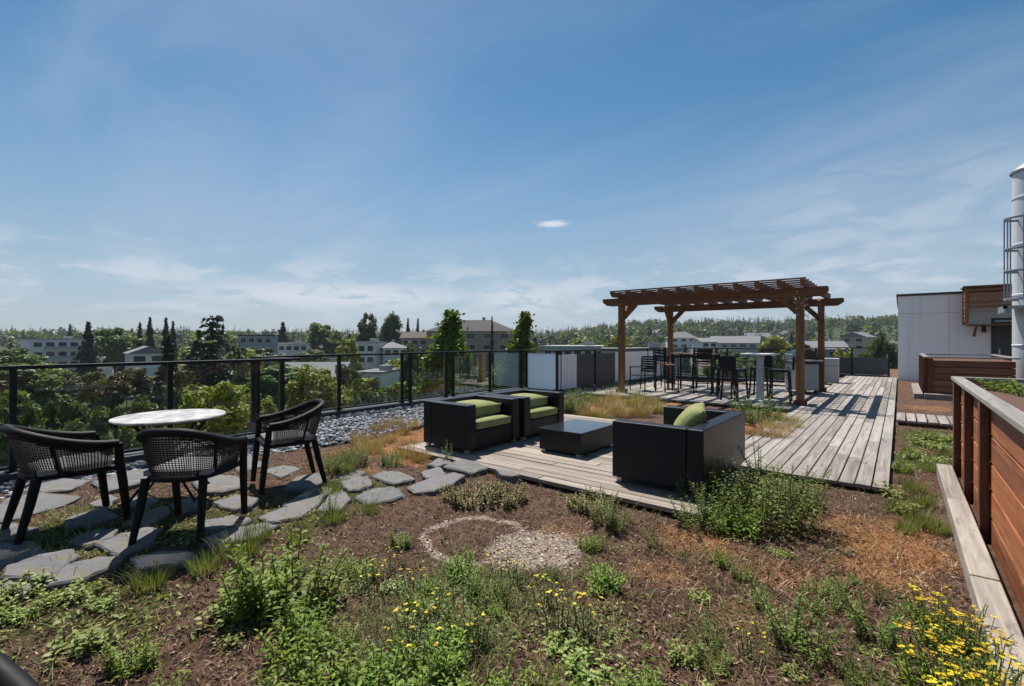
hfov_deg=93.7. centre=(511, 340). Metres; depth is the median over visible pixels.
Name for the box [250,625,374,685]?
leafy weed
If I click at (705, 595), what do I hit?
broad weed
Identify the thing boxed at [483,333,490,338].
window
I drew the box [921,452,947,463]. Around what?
broad weed
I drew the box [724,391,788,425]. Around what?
bushy weed
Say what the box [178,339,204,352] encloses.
leafy tree
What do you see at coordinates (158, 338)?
leafy tree
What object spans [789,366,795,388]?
door
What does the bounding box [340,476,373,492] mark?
flagstone
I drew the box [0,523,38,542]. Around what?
flagstone
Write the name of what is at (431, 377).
poplar tree
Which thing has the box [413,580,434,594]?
narrow weed
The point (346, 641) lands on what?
leafy weed
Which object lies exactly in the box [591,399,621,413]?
dry grass tuft
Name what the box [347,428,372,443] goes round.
dry grass tuft
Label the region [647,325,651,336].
spruce tree
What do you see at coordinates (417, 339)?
house
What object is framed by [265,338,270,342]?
window
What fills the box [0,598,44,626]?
broad weed
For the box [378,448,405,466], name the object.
bushy weed
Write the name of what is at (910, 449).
grass tuft
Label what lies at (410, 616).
broad weed
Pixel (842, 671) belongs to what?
narrow weed
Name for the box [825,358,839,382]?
storage box
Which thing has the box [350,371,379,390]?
leafy tree
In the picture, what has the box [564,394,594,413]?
bushy weed
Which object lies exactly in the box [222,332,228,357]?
spruce tree
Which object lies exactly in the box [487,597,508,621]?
leafy weed
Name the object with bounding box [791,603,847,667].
tall weed
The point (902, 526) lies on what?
grass tuft
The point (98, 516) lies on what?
flagstone
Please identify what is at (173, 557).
flagstone
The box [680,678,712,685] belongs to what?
broad weed
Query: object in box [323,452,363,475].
bushy weed
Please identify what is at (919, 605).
yellow flower
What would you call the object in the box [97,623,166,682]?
leafy weed
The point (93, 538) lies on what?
flagstone
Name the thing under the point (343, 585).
broad weed
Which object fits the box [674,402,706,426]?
throw pillow
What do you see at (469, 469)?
flagstone
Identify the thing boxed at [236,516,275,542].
grass tuft
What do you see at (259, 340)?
window
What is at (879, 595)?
tall weed
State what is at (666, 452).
lounge armchair
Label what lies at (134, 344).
leafy tree
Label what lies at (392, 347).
house
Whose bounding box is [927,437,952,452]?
broad weed
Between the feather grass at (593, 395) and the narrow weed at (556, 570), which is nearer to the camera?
the narrow weed at (556, 570)
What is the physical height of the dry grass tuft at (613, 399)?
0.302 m
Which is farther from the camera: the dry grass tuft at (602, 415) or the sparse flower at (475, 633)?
the dry grass tuft at (602, 415)
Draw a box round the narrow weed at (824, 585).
[804,574,844,598]
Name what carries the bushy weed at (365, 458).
on the ground at (906, 401)
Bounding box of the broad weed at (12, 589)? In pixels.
[0,569,38,605]
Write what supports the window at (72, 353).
in the apartment building at (64, 350)
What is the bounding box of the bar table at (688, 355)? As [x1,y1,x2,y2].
[669,353,722,392]
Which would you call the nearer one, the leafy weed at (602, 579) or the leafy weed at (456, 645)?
the leafy weed at (456, 645)
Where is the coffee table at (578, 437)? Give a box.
[539,419,611,456]
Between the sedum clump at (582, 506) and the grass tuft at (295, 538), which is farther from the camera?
the sedum clump at (582, 506)
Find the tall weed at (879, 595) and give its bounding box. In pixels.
[865,574,910,604]
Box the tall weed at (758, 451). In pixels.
[735,433,783,483]
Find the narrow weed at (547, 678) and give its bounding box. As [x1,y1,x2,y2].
[501,664,560,685]
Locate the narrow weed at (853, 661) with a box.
[839,644,894,685]
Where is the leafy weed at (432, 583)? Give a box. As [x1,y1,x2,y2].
[414,570,442,597]
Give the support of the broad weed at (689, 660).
on the ground at (906, 401)
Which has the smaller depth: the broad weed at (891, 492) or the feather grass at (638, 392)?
the broad weed at (891, 492)
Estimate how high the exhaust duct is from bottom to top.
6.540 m
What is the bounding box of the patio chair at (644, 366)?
[630,356,656,391]
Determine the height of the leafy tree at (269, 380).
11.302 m
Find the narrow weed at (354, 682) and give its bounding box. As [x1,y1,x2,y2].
[330,656,375,684]
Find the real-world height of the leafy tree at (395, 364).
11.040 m
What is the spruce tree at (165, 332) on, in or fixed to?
on the terrain at (837, 331)
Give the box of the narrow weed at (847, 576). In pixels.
[845,570,860,583]
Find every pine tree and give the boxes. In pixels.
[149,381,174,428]
[174,315,238,408]
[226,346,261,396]
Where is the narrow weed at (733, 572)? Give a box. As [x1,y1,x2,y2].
[728,559,756,581]
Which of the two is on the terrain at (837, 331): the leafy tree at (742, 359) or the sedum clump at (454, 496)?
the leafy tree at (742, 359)
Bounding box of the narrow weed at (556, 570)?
[538,559,558,581]
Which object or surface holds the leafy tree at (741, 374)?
on the terrain at (837, 331)
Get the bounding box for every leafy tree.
[0,347,47,365]
[0,363,64,409]
[0,390,47,428]
[0,401,4,426]
[0,417,44,470]
[17,399,75,452]
[34,362,68,393]
[41,370,83,410]
[55,393,111,439]
[59,418,91,454]
[76,371,106,410]
[84,405,133,450]
[91,367,157,431]
[92,327,140,372]
[106,426,153,452]
[117,375,156,398]
[126,393,174,433]
[130,336,146,347]
[153,335,161,341]
[156,369,208,409]
[163,381,264,444]
[177,346,190,364]
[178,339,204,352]
[215,348,225,354]
[226,348,263,381]
[234,377,260,403]
[240,395,277,432]
[245,363,303,408]
[249,348,293,367]
[285,363,354,415]
[296,349,327,361]
[305,322,341,360]
[332,364,360,389]
[334,336,361,370]
[341,380,362,407]
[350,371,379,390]
[351,377,362,392]
[355,312,377,341]
[357,382,391,405]
[377,382,399,402]
[378,311,402,344]
[385,359,416,381]
[397,370,416,400]
[404,341,424,392]
[455,332,474,394]
[463,367,486,392]
[470,353,483,377]
[480,361,502,391]
[528,339,540,352]
[546,335,559,344]
[568,338,584,344]
[602,335,631,347]
[653,336,664,343]
[701,360,752,378]
[701,366,741,376]
[708,349,733,360]
[729,352,765,377]
[740,362,765,378]
[757,336,792,379]
[806,324,817,331]
[833,348,867,374]
[845,321,863,331]
[858,343,875,374]
[868,332,897,374]
[890,341,897,357]
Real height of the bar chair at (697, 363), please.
1.181 m
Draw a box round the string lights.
[792,291,807,316]
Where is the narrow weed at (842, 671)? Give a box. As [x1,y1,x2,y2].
[835,653,863,681]
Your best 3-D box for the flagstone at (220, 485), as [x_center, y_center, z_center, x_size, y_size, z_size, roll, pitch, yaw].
[-2.890,1.458,4.739,0.746,0.144,0.442,-1,-2,39]
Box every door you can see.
[785,365,789,386]
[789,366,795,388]
[994,322,1011,360]
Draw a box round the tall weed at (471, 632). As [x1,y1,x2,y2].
[437,583,488,645]
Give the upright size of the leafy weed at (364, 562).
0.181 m
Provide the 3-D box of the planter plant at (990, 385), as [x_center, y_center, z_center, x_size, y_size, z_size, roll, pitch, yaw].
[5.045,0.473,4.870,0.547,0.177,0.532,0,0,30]
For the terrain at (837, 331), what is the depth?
359.31 m
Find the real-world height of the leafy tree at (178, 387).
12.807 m
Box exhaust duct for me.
[1009,164,1023,388]
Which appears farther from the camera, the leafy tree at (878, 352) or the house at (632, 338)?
the house at (632, 338)
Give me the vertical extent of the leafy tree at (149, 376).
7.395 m
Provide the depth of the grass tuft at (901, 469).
5.40 m
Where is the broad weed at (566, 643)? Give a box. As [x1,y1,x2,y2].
[542,629,588,661]
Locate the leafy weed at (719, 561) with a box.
[707,542,734,568]
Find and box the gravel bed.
[0,378,679,486]
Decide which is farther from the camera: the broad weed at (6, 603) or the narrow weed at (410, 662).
the broad weed at (6, 603)
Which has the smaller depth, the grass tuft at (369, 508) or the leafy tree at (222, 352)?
the grass tuft at (369, 508)
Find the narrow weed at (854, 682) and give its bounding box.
[842,665,889,685]
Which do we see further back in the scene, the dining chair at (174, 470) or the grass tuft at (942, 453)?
the grass tuft at (942, 453)
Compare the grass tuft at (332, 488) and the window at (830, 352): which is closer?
the grass tuft at (332, 488)
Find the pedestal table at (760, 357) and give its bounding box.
[740,353,779,402]
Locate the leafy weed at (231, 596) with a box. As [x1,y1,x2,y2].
[213,529,306,623]
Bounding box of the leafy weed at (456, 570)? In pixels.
[446,543,483,584]
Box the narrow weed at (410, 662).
[379,638,419,685]
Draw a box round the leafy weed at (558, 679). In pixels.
[531,660,582,685]
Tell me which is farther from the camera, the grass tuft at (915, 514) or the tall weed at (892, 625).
the grass tuft at (915, 514)
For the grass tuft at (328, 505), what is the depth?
3.99 m
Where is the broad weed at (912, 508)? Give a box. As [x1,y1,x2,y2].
[889,497,925,518]
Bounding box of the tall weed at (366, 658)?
[355,639,381,675]
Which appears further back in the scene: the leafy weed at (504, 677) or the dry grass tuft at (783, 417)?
the dry grass tuft at (783, 417)
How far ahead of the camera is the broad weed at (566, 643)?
2.29 m
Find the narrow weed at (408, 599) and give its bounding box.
[395,569,451,614]
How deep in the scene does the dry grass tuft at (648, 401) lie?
11.21 m
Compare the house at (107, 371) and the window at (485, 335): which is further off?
the house at (107, 371)
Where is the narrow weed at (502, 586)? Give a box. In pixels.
[475,564,511,607]
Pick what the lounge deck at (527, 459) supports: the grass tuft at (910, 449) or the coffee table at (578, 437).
the coffee table at (578, 437)
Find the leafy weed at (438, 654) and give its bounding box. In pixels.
[418,637,464,683]
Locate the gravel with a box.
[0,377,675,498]
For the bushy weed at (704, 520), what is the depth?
3.84 m
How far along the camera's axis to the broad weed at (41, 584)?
2.80 m
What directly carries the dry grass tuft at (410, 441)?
on the ground at (906, 401)
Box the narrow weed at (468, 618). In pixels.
[451,604,478,630]
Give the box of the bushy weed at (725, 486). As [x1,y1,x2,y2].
[686,458,770,520]
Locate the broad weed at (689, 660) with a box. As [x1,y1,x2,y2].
[666,638,705,668]
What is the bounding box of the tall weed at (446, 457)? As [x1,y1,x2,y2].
[439,442,456,459]
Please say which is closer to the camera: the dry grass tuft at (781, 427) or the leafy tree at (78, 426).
the dry grass tuft at (781, 427)
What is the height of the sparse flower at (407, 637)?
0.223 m
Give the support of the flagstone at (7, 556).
on the ground at (906, 401)
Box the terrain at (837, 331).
[0,326,897,438]
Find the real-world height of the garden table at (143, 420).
0.732 m
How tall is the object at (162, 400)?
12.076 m
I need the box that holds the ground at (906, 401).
[0,369,1023,685]
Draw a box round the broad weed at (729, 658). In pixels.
[717,652,735,664]
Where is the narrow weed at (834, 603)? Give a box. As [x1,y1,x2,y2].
[826,583,862,618]
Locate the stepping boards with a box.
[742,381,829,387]
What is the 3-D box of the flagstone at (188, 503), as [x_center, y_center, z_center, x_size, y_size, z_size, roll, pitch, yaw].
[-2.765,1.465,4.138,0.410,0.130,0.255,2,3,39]
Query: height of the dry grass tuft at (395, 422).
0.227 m
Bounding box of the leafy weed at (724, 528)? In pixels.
[701,494,762,544]
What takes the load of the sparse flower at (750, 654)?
on the ground at (906, 401)
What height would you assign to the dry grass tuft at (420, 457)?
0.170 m
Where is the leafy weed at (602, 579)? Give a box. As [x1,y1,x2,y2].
[579,555,632,596]
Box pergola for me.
[603,277,843,405]
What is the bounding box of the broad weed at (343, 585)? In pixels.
[336,574,361,595]
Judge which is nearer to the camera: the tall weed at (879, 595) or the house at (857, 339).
the tall weed at (879, 595)
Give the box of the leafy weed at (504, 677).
[457,647,539,685]
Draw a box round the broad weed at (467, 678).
[428,660,474,685]
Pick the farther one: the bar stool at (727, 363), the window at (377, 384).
the window at (377, 384)
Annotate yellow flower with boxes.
[875,621,1004,685]
[897,641,966,685]
[903,579,970,631]
[903,592,986,660]
[906,621,1023,685]
[926,599,1017,662]
[929,650,1023,685]
[940,620,1023,685]
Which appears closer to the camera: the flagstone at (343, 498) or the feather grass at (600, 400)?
the flagstone at (343, 498)
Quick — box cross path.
[897,412,960,428]
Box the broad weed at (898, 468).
[890,461,911,471]
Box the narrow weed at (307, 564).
[293,560,311,573]
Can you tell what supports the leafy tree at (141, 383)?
on the terrain at (837, 331)
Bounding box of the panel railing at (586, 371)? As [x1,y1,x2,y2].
[558,347,665,392]
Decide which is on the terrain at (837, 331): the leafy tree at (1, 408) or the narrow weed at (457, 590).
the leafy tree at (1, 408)
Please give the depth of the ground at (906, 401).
3.17 m
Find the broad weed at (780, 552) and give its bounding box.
[768,546,793,559]
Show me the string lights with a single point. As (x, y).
(801, 303)
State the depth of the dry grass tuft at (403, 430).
7.69 m
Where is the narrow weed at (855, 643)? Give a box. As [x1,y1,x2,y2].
[850,632,872,653]
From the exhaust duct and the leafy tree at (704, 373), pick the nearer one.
the exhaust duct
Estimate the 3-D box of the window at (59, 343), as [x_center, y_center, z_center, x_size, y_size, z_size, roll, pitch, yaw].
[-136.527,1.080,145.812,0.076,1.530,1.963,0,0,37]
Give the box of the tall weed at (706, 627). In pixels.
[692,598,725,646]
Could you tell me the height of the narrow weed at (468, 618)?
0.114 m
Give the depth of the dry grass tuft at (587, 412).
9.42 m
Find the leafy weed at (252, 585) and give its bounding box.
[220,528,348,634]
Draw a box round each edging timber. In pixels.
[911,383,922,398]
[924,393,952,400]
[936,464,1023,685]
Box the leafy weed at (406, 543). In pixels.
[389,527,413,549]
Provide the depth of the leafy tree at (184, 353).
156.24 m
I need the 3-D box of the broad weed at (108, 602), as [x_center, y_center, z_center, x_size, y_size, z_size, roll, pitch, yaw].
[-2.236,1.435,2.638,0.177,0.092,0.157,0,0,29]
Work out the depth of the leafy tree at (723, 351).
170.96 m
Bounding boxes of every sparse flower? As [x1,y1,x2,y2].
[347,559,393,600]
[373,603,433,652]
[386,546,407,571]
[386,617,447,677]
[394,561,425,597]
[406,587,449,634]
[451,612,492,661]
[487,550,517,582]
[503,561,534,591]
[524,574,563,608]
[531,589,584,637]
[570,592,612,644]
[734,622,782,669]
[965,633,1023,683]
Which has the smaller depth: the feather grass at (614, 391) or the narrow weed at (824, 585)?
the narrow weed at (824, 585)
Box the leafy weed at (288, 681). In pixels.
[248,627,328,685]
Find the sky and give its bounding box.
[0,0,1023,335]
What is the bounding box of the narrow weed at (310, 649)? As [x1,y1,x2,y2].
[295,628,329,662]
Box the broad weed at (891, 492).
[871,480,908,499]
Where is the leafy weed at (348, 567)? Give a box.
[320,548,359,582]
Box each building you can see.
[19,336,92,373]
[237,332,278,364]
[277,358,354,411]
[278,340,311,361]
[348,338,386,370]
[357,365,399,393]
[426,317,513,378]
[540,341,602,354]
[600,342,681,374]
[710,334,761,358]
[805,338,850,356]
[896,290,1011,380]
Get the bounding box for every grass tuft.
[115,557,178,593]
[175,539,228,577]
[202,523,271,562]
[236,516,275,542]
[280,517,313,544]
[313,480,344,496]
[319,488,338,514]
[319,501,349,524]
[321,447,356,465]
[330,454,366,472]
[336,441,365,460]
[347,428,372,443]
[348,436,376,449]
[354,440,383,454]
[359,495,382,514]
[365,419,392,430]
[368,434,390,445]
[374,430,402,442]
[385,414,409,425]
[390,423,414,434]
[391,442,420,458]
[397,437,423,445]
[400,417,419,428]
[405,446,433,462]
[574,401,593,409]
[577,404,605,416]
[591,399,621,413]
[593,407,612,417]
[602,392,624,403]
[606,400,627,411]
[609,403,634,417]
[620,394,641,407]
[621,402,656,417]
[639,393,659,404]
[642,402,664,413]
[745,425,774,435]
[754,418,777,428]
[754,425,783,437]
[759,420,795,431]
[770,429,798,437]
[780,411,805,421]
[782,421,809,428]
[879,492,911,514]
[890,472,933,493]
[891,514,923,534]
[892,459,915,473]
[899,443,917,451]
[899,503,951,531]
[903,485,939,509]
[912,510,952,535]
[920,460,936,471]
[930,433,948,442]
[934,447,952,456]
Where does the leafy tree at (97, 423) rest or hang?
on the terrain at (837, 331)
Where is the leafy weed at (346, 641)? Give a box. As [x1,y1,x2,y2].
[324,614,362,650]
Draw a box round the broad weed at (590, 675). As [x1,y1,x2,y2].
[565,640,613,685]
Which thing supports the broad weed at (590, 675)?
on the ground at (906, 401)
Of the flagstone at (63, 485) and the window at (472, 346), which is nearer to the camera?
the flagstone at (63, 485)
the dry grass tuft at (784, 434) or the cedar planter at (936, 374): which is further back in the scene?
the cedar planter at (936, 374)
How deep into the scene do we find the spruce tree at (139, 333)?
139.77 m
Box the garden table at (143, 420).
[108,409,225,501]
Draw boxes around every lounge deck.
[397,436,752,519]
[531,414,751,447]
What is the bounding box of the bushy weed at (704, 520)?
[668,482,745,535]
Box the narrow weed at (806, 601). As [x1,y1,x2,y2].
[796,589,825,614]
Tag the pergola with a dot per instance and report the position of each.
(680, 300)
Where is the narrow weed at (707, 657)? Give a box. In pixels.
[685,625,735,673]
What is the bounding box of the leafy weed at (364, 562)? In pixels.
[338,550,387,583]
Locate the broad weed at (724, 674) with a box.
[711,662,729,676]
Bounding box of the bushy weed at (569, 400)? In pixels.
[564,393,579,410]
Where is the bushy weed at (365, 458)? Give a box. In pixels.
[334,443,371,466]
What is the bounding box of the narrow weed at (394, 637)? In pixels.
[383,611,430,661]
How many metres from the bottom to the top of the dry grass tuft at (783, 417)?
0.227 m
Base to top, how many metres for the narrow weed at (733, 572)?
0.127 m
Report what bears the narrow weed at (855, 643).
on the ground at (906, 401)
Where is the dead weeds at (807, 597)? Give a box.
[562,474,972,685]
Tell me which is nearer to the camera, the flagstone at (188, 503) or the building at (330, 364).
the flagstone at (188, 503)
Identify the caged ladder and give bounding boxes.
[998,214,1023,313]
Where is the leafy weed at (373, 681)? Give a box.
[326,630,421,685]
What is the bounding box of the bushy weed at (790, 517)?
[706,456,833,538]
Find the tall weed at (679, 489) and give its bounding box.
[675,474,712,500]
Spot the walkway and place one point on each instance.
(841, 412)
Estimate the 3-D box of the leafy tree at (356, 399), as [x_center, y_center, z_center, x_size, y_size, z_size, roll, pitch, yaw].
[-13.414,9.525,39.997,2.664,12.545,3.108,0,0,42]
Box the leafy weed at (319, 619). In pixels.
[279,585,328,640]
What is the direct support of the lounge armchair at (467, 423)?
on the lounge deck at (527, 459)
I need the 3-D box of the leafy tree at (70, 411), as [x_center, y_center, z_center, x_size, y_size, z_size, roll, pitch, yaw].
[-32.389,9.790,35.872,4.936,11.980,4.231,0,0,40]
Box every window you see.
[33,342,41,346]
[46,342,54,345]
[46,352,54,355]
[58,342,66,345]
[58,352,66,355]
[70,342,78,345]
[70,351,77,355]
[133,356,145,361]
[151,355,162,361]
[240,338,246,342]
[249,338,254,342]
[257,338,262,342]
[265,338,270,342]
[358,346,364,350]
[358,357,364,362]
[367,346,373,350]
[367,357,373,362]
[369,377,378,385]
[420,340,425,344]
[466,333,475,338]
[466,344,475,349]
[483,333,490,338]
[483,344,490,349]
[500,333,508,338]
[500,344,506,349]
[829,351,834,356]
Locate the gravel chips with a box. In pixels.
[418,516,584,575]
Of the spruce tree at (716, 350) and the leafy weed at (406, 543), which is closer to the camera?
the leafy weed at (406, 543)
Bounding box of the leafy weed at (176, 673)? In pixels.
[143,660,192,685]
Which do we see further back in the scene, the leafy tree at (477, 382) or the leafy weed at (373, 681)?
the leafy tree at (477, 382)
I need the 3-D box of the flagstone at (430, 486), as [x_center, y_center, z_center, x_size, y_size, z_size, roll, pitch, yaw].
[-0.745,1.467,4.812,0.334,0.125,0.712,2,2,39]
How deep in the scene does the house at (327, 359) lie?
186.93 m
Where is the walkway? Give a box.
[738,376,896,492]
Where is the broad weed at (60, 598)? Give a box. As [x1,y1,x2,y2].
[31,576,85,609]
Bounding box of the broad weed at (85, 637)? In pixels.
[41,613,125,672]
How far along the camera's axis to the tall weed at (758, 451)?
5.05 m
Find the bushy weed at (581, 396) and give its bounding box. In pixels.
[565,387,595,404]
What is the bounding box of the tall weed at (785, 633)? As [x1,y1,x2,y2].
[750,582,826,647]
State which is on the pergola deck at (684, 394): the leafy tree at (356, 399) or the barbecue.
the barbecue
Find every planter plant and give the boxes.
[974,378,1023,392]
[996,377,1023,395]
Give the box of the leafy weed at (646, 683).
[620,654,666,685]
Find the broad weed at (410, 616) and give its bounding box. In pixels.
[396,598,438,625]
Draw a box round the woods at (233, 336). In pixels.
[2,315,897,352]
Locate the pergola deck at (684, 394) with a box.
[589,380,819,411]
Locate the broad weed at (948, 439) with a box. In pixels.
[936,431,952,442]
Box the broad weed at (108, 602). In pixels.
[83,589,118,613]
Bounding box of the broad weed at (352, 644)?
[349,635,376,654]
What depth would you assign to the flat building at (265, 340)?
144.73 m
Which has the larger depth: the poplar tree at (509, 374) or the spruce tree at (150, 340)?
the spruce tree at (150, 340)
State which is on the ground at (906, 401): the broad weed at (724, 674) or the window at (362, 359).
the broad weed at (724, 674)
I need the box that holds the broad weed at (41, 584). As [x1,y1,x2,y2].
[10,567,55,599]
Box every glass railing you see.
[0,358,300,484]
[247,356,290,431]
[256,350,523,421]
[524,350,559,391]
[665,347,793,382]
[825,347,890,377]
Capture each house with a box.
[96,353,116,376]
[123,346,162,396]
[318,344,335,361]
[381,339,407,372]
[400,330,425,362]
[630,335,648,346]
[652,330,663,336]
[665,331,697,358]
[690,336,718,367]
[744,332,770,339]
[840,332,875,357]
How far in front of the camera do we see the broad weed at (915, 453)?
6.10 m
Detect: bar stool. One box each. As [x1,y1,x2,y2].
[713,355,735,397]
[720,356,748,401]
[749,355,772,397]
[768,356,795,402]
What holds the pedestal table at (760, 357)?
on the pergola deck at (684, 394)
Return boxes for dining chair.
[0,424,131,544]
[0,651,39,685]
[128,428,247,544]
[250,399,326,494]
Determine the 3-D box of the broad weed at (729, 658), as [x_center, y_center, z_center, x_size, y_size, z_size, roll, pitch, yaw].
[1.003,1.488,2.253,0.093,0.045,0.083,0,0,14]
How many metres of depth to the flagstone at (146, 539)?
3.31 m
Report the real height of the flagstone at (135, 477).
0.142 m
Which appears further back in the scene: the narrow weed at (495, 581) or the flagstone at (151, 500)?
the flagstone at (151, 500)
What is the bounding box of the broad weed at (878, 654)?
[856,643,882,658]
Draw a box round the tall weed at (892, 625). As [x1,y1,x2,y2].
[824,566,915,648]
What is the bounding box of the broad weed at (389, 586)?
[379,574,406,594]
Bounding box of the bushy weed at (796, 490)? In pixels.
[757,464,824,512]
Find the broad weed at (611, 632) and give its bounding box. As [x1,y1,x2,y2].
[607,623,631,641]
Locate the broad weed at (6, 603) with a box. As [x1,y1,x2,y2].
[0,586,29,614]
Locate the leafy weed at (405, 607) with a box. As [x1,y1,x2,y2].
[400,594,437,618]
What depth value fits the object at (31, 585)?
2.72 m
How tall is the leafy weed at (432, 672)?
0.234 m
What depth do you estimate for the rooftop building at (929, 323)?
17.56 m
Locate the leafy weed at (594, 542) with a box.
[577,530,607,552]
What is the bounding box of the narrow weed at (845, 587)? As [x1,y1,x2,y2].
[823,574,856,591]
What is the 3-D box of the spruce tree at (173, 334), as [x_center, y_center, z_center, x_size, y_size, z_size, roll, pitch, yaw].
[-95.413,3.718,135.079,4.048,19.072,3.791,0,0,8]
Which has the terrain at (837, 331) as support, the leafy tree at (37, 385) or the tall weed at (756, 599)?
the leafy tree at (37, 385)
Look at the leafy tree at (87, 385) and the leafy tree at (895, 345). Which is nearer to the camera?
the leafy tree at (87, 385)
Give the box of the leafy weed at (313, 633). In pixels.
[253,595,336,672]
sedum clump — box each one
[437,474,504,510]
[476,479,527,509]
[564,484,622,515]
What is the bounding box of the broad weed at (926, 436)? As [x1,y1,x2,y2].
[914,429,939,440]
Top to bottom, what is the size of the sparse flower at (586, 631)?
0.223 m
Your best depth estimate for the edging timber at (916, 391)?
12.93 m
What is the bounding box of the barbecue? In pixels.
[782,349,822,393]
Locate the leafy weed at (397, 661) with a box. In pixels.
[373,637,416,679]
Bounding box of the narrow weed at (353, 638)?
[335,623,362,657]
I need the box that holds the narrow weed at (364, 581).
[344,561,374,596]
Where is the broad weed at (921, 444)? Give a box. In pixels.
[906,434,942,449]
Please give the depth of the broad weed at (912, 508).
4.12 m
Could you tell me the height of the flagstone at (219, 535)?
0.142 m
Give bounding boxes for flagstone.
[0,493,81,522]
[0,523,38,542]
[0,541,46,568]
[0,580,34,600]
[1,549,79,585]
[39,478,90,493]
[45,556,123,590]
[63,508,120,529]
[69,529,119,550]
[88,494,119,508]
[90,469,150,494]
[94,527,162,558]
[117,497,159,509]
[122,506,169,527]
[129,551,199,575]
[170,497,208,513]
[192,475,248,496]
[193,515,252,533]
[198,522,279,551]
[211,494,258,513]
[234,456,260,472]
[257,503,311,524]
[259,465,300,479]
[281,487,332,509]
[282,472,325,492]
[317,490,351,512]
[332,469,366,480]
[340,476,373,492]
[354,486,405,506]
[370,471,414,486]
[407,472,465,495]
[420,467,445,479]
[427,458,451,468]
[443,459,487,477]
[495,469,521,483]
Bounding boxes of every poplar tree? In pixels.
[406,309,468,399]
[496,310,536,389]
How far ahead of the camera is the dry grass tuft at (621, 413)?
9.42 m
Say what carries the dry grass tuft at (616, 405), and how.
on the ground at (906, 401)
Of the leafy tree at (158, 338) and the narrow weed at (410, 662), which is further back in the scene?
the leafy tree at (158, 338)
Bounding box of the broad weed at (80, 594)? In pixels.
[67,578,104,606]
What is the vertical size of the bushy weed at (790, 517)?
0.531 m
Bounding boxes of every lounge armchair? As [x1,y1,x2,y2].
[424,394,518,453]
[481,389,563,440]
[612,405,744,497]
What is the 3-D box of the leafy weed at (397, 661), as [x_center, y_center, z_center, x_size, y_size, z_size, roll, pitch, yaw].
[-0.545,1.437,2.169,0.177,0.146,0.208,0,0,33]
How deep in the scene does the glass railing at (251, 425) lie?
8.22 m
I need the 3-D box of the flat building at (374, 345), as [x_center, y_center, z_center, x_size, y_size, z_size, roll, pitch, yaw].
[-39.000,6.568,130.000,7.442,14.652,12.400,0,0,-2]
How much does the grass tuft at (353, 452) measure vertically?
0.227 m
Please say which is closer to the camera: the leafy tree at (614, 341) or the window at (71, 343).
the leafy tree at (614, 341)
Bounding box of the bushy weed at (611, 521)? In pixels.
[581,492,640,532]
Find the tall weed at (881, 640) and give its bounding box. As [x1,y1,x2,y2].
[877,623,893,650]
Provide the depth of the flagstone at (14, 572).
2.97 m
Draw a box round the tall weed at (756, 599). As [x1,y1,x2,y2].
[749,579,764,609]
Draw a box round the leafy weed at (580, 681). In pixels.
[568,653,632,685]
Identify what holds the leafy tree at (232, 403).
on the terrain at (837, 331)
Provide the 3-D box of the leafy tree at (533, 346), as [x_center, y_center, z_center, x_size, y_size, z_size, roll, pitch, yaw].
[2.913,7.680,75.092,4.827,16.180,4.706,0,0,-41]
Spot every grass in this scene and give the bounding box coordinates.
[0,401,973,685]
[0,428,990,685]
[583,389,600,401]
[588,393,610,407]
[603,383,627,397]
[612,391,645,409]
[623,384,648,398]
[632,393,658,413]
[651,398,673,413]
[766,408,786,420]
[767,410,803,427]
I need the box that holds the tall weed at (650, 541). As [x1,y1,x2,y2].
[639,516,667,548]
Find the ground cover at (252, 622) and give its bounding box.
[0,412,952,685]
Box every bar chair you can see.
[653,349,674,388]
[654,349,678,391]
[692,349,712,389]
[693,350,713,394]
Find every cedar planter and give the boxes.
[919,353,1020,397]
[951,376,1023,616]
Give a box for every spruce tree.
[7,343,15,348]
[67,324,73,338]
[72,321,105,392]
[116,347,130,372]
[136,322,143,346]
[143,317,156,348]
[150,334,180,409]
[159,318,169,353]
[170,321,178,360]
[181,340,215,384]
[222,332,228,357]
[278,322,291,342]
[406,318,410,331]
[416,319,419,331]
[488,317,494,375]
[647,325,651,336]
[682,344,691,373]
[713,346,718,359]
[787,333,794,348]
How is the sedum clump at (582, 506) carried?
on the ground at (906, 401)
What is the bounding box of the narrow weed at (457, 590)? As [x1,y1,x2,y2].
[444,564,487,603]
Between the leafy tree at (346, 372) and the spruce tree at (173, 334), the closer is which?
the leafy tree at (346, 372)
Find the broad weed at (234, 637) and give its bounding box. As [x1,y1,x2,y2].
[210,621,244,652]
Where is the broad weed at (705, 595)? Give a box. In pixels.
[688,586,710,604]
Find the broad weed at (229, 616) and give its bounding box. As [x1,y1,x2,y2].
[191,581,255,633]
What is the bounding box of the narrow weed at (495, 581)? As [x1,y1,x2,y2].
[466,571,503,601]
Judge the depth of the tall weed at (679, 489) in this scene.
4.35 m
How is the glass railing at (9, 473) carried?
on the ground at (906, 401)
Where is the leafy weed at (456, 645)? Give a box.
[407,606,467,684]
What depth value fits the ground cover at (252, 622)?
2.59 m
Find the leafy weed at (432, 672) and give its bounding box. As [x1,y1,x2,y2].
[393,637,471,685]
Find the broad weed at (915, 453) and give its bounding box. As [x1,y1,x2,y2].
[902,447,927,460]
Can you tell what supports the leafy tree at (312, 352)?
on the terrain at (837, 331)
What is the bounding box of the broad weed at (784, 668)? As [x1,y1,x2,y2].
[779,659,809,684]
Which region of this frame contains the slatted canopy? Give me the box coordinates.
[960,284,1011,336]
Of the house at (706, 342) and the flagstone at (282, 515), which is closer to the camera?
the flagstone at (282, 515)

